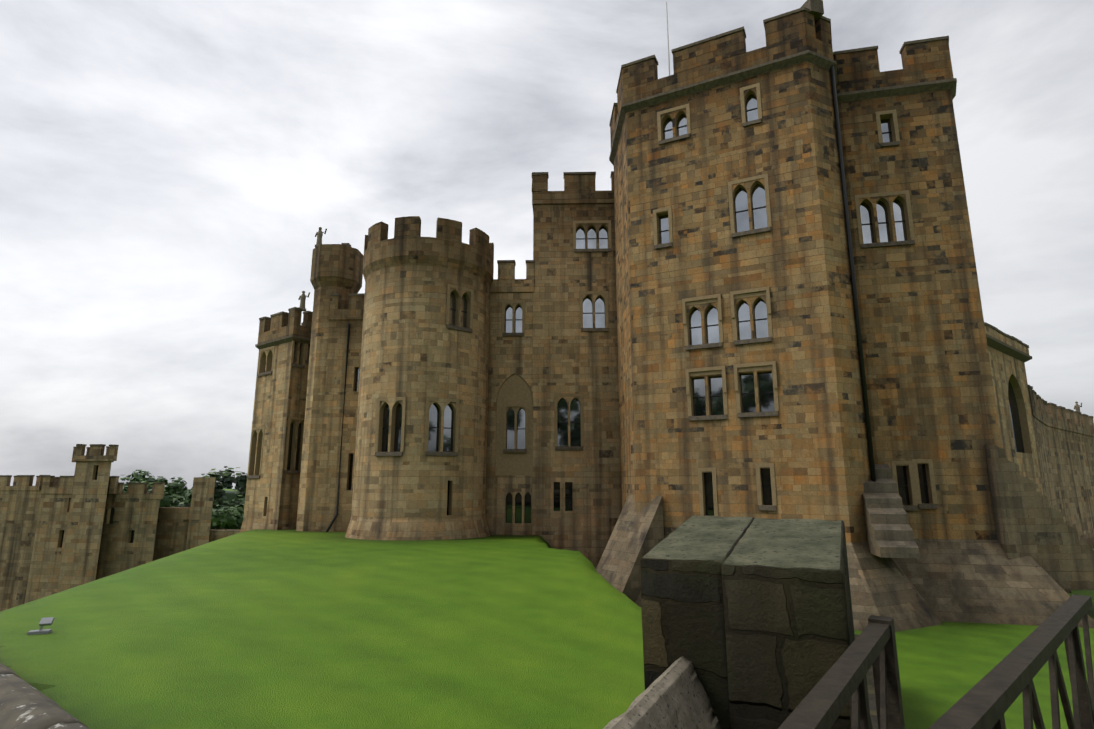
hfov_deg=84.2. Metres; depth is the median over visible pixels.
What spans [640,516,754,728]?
pier
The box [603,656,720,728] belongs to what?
coping
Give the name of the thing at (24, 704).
retaining wall coping
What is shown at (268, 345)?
wing trim
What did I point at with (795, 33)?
battlement
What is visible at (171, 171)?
sky
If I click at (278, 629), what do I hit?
ground
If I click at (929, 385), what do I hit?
tower
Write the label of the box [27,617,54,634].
floodlight
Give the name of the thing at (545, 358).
range
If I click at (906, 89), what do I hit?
tower trim
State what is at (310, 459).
turret body
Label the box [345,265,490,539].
tower
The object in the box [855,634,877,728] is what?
walk wall
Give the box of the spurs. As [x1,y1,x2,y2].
[596,444,1093,602]
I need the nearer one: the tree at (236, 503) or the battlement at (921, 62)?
the battlement at (921, 62)
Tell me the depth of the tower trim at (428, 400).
30.53 m
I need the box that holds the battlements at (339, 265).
[258,244,364,343]
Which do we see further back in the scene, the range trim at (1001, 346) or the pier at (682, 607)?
the range trim at (1001, 346)
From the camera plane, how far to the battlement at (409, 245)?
32.31 m
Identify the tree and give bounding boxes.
[120,476,186,498]
[122,477,187,506]
[128,470,153,482]
[171,466,246,528]
[177,488,244,529]
[230,495,244,516]
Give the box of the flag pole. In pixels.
[666,2,669,75]
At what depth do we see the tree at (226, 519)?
84.93 m
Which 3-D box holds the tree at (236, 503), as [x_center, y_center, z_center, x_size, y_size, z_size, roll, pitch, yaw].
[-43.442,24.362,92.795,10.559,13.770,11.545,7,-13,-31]
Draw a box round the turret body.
[296,286,354,530]
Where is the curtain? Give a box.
[1033,416,1093,548]
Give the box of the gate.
[0,461,239,611]
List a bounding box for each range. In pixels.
[486,204,621,568]
[988,346,1044,494]
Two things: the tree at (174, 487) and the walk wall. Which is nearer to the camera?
the walk wall
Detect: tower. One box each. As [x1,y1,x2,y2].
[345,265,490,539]
[614,61,941,631]
[838,89,1093,627]
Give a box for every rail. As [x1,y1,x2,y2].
[778,615,904,728]
[928,594,1093,728]
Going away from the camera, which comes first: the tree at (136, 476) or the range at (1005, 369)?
the range at (1005, 369)
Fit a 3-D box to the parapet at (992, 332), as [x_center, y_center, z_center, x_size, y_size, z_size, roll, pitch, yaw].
[24.130,-1.002,35.871,9.861,0.628,5.114,9,-14,-39]
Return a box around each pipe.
[326,323,349,531]
[830,65,875,481]
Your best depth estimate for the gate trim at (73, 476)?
57.41 m
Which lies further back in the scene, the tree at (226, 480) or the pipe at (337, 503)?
the tree at (226, 480)
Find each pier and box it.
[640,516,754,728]
[721,518,854,728]
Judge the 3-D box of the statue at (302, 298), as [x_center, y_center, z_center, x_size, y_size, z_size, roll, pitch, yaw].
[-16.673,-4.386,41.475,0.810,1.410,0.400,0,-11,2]
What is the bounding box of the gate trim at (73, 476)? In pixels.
[0,444,164,483]
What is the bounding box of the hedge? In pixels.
[184,489,243,527]
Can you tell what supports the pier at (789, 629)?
on the ground
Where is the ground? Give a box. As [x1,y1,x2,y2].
[0,489,1093,728]
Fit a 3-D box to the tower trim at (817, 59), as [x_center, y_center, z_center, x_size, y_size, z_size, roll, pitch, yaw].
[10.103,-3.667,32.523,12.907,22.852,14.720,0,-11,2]
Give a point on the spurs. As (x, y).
(1029, 521)
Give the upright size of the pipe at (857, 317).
18.800 m
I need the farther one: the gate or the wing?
the gate
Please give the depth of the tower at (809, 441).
26.76 m
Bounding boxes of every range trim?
[497,171,613,452]
[984,322,1031,362]
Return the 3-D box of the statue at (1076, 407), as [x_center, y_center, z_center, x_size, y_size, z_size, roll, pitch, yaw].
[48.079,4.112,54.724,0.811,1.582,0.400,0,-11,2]
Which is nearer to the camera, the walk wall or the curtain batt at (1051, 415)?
the walk wall
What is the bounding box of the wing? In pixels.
[240,320,362,531]
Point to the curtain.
(1066, 458)
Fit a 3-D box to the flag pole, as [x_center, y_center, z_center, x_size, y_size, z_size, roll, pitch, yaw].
[6.695,-16.634,33.208,0.074,7.500,0.074,4,-12,-20]
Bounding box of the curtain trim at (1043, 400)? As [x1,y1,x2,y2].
[1028,385,1092,417]
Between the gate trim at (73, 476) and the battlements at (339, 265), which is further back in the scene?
the gate trim at (73, 476)
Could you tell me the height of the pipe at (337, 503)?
13.439 m
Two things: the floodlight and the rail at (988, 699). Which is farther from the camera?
the floodlight
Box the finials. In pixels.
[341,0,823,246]
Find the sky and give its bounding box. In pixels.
[0,0,1093,488]
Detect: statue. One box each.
[298,291,309,310]
[315,227,326,247]
[1074,401,1081,411]
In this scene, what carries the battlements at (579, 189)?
on the range at (545, 358)
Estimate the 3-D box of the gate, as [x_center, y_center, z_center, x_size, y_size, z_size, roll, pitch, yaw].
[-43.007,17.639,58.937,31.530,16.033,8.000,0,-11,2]
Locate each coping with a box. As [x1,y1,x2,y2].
[0,663,89,728]
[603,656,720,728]
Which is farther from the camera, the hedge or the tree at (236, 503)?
the hedge
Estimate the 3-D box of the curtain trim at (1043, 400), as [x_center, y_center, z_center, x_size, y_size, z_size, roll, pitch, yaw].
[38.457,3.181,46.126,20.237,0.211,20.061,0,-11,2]
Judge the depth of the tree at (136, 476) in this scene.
102.75 m
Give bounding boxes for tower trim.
[374,284,473,455]
[609,7,837,516]
[833,36,956,510]
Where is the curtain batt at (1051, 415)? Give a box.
[1028,388,1093,436]
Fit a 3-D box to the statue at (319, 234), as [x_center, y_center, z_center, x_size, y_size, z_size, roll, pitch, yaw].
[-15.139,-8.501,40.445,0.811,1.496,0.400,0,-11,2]
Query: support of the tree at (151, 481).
on the ground
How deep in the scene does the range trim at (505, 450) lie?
34.96 m
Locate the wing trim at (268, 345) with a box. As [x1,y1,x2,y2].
[247,293,364,477]
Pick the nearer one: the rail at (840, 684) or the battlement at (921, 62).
the rail at (840, 684)

